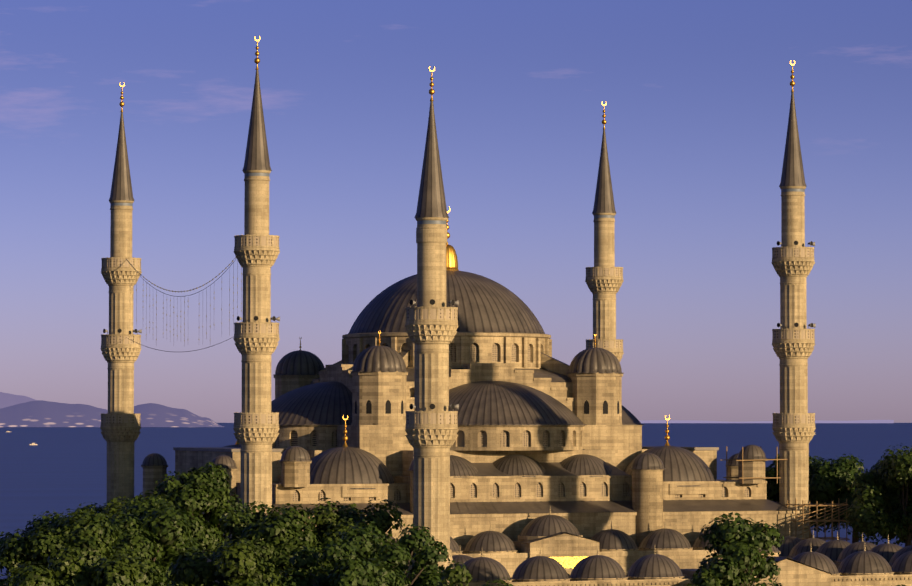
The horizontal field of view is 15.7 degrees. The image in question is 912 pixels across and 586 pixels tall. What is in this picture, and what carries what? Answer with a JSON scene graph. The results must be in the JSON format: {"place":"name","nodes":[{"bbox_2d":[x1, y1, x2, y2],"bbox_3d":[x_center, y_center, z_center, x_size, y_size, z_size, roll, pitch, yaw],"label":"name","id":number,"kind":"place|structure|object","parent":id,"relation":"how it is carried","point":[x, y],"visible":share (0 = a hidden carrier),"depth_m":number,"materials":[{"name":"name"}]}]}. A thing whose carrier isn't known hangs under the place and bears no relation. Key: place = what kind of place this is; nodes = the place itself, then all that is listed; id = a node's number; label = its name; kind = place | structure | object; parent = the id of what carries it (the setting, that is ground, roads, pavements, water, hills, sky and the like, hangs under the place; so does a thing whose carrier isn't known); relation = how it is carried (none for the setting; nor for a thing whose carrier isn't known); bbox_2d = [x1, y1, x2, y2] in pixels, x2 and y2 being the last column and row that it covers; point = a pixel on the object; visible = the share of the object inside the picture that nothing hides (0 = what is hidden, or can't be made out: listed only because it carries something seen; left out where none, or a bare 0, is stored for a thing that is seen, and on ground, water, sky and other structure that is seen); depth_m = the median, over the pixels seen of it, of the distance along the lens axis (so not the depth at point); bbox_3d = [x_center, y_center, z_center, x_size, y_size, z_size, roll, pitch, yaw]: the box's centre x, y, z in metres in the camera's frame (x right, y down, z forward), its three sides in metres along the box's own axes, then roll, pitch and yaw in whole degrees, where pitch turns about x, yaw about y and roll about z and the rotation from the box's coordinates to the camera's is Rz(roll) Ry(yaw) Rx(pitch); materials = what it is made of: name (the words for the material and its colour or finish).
{"place":"outdoors","nodes":[
{"label":"outdoors","id":0,"kind":"place"},
{"bbox_2d":[0,392,36,408],"bbox_3d":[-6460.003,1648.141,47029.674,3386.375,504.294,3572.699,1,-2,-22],"label":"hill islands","id":1,"kind":"object","parent":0,"point":[7,399],"visible":0.08,"depth_m":46569.53,"materials":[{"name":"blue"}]},
{"bbox_2d":[0,400,222,426],"bbox_3d":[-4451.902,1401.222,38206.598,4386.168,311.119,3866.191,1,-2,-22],"label":"distant hills","id":2,"kind":"structure","parent":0,"point":[39,413],"depth_m":37365.56,"materials":[{"name":"blue"}]},
{"bbox_2d":[0,423,911,578],"bbox_3d":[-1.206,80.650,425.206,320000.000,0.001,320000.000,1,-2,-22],"label":"sea","id":3,"kind":"structure","parent":0,"point":[58,470],"depth_m":7819.64,"materials":[{"name":"liquid"}]},
{"bbox_2d":[0,0,911,422],"label":"sky","id":4,"kind":"structure","parent":0,"point":[696,93],"materials":[{"name":"blue"}]},
{"bbox_2d":[640,420,893,422],"bbox_3d":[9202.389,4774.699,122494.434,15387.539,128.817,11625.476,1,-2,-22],"label":"coastline","id":5,"kind":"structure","parent":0,"point":[816,421],"depth_m":120650.74,"materials":[{"name":"grey"}]},
{"bbox_3d":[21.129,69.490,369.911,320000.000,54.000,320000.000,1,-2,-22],"label":"ground","id":6,"kind":"structure","parent":0,"visible":0},
{"bbox_2d":[0,508,140,585],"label":"tree","id":7,"kind":"object","parent":6,"relation":"on","point":[41,540],"visible":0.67,"depth_m":310.81,"materials":[{"name":"green plant"}]},
{"bbox_2d":[11,546,160,585],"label":"tree","id":8,"kind":"object","parent":6,"relation":"on","point":[108,571],"visible":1,"depth_m":282.31,"materials":[{"name":"green plant"}]},
{"bbox_2d":[100,82,141,507],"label":"minaret","id":9,"kind":"object","parent":6,"relation":"on","point":[120,427],"visible":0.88,"depth_m":440.05,"materials":[{"name":"stone"}]},
{"bbox_2d":[72,490,182,524],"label":"tree","id":10,"kind":"object","parent":6,"relation":"on","point":[115,506],"visible":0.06,"depth_m":349.61,"materials":[{"name":"green plant"}]},
{"bbox_2d":[86,493,202,585],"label":"tree","id":11,"kind":"object","parent":6,"relation":"on","point":[156,531],"visible":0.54,"depth_m":320.46,"materials":[{"name":"green plant"}]},
{"bbox_2d":[153,462,246,558],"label":"tree","id":12,"kind":"object","parent":6,"relation":"on","point":[196,494],"visible":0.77,"depth_m":366.60,"materials":[{"name":"green plant"}]},
{"bbox_2d":[166,536,281,585],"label":"tree","id":13,"kind":"object","parent":6,"relation":"on","point":[236,564],"visible":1,"depth_m":293.19,"materials":[{"name":"green plant"}]},
{"bbox_2d":[233,36,279,514],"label":"minaret","id":14,"kind":"object","parent":6,"relation":"on","point":[256,251],"visible":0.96,"depth_m":386.83,"materials":[{"name":"stone"}]},
{"bbox_2d":[126,256,241,351],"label":"string lights","id":15,"kind":"object","parent":14,"relation":"attached to","point":[188,300],"visible":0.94,"depth_m":410.84,"materials":[{"name":"grey metal"}]},
{"bbox_2d":[213,501,327,583],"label":"tree","id":16,"kind":"object","parent":6,"relation":"on","point":[275,537],"visible":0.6,"depth_m":335.38,"materials":[{"name":"green plant"}]},
{"bbox_2d":[269,539,397,585],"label":"tree","id":17,"kind":"object","parent":6,"relation":"on","point":[351,571],"visible":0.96,"depth_m":297.22,"materials":[{"name":"green plant"}]},
{"bbox_2d":[297,498,406,582],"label":"tree","id":18,"kind":"object","parent":6,"relation":"on","point":[329,523],"visible":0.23,"depth_m":340.36,"materials":[{"name":"green plant"}]},
{"bbox_2d":[338,519,449,585],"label":"tree","id":19,"kind":"object","parent":6,"relation":"on","point":[419,548],"visible":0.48,"depth_m":314.62,"materials":[{"name":"green plant"}]},
{"bbox_2d":[405,66,459,584],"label":"minaret","id":20,"kind":"object","parent":6,"relation":"on","point":[431,435],"visible":0.94,"depth_m":334.37,"materials":[{"name":"stone"}]},
{"bbox_2d":[103,241,815,410],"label":"loudspeakers","id":21,"kind":"object","parent":20,"relation":"attached to","point":[452,302],"visible":0.9,"depth_m":386.51,"materials":[{"name":"grey metal"}]},
{"bbox_2d":[133,207,804,581],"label":"mosque hall","id":22,"kind":"structure","parent":6,"relation":"on","point":[541,431],"depth_m":408.16,"materials":[{"name":"stone"}]},
{"bbox_2d":[432,560,512,585],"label":"tree","id":23,"kind":"object","parent":6,"relation":"on","point":[456,575],"visible":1,"depth_m":296.32,"materials":[{"name":"green plant"}]},
{"bbox_2d":[292,507,911,585],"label":"courtyard arcades","id":24,"kind":"object","parent":6,"relation":"on","point":[550,550],"visible":0.54,"depth_m":356.83,"materials":[{"name":"stone"}]},
{"bbox_2d":[585,101,623,361],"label":"minaret","id":25,"kind":"object","parent":6,"relation":"on","point":[604,280],"visible":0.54,"depth_m":467.11,"materials":[{"name":"stone"}]},
{"bbox_2d":[687,567,720,585],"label":"tree","id":26,"kind":"object","parent":6,"relation":"on","point":[705,578],"visible":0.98,"depth_m":308.45,"materials":[{"name":"green plant"}]},
{"bbox_2d":[691,512,784,585],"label":"tree","id":27,"kind":"object","parent":6,"relation":"on","point":[736,546],"visible":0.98,"depth_m":311.57,"materials":[{"name":"green plant"}]},
{"bbox_2d":[720,446,849,540],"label":"scaffolding","id":28,"kind":"object","parent":6,"relation":"on","point":[824,520],"visible":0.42,"depth_m":410.55,"materials":[{"name":"beige wood"}]},
{"bbox_2d":[771,60,815,538],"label":"minaret","id":29,"kind":"object","parent":6,"relation":"on","point":[793,427],"visible":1,"depth_m":413.22,"materials":[{"name":"stone"}]},
{"bbox_2d":[765,454,845,531],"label":"tree","id":30,"kind":"object","parent":6,"relation":"on","point":[772,487],"visible":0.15,"depth_m":428.12,"materials":[{"name":"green plant"}]},
{"bbox_2d":[809,454,880,542],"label":"tree","id":31,"kind":"object","parent":6,"relation":"on","point":[829,482],"visible":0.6,"depth_m":421.74,"materials":[{"name":"green plant"}]},
{"bbox_2d":[843,445,911,546],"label":"tree","id":32,"kind":"object","parent":6,"relation":"on","point":[890,516],"visible":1,"depth_m":407.91,"materials":[{"name":"green plant"}]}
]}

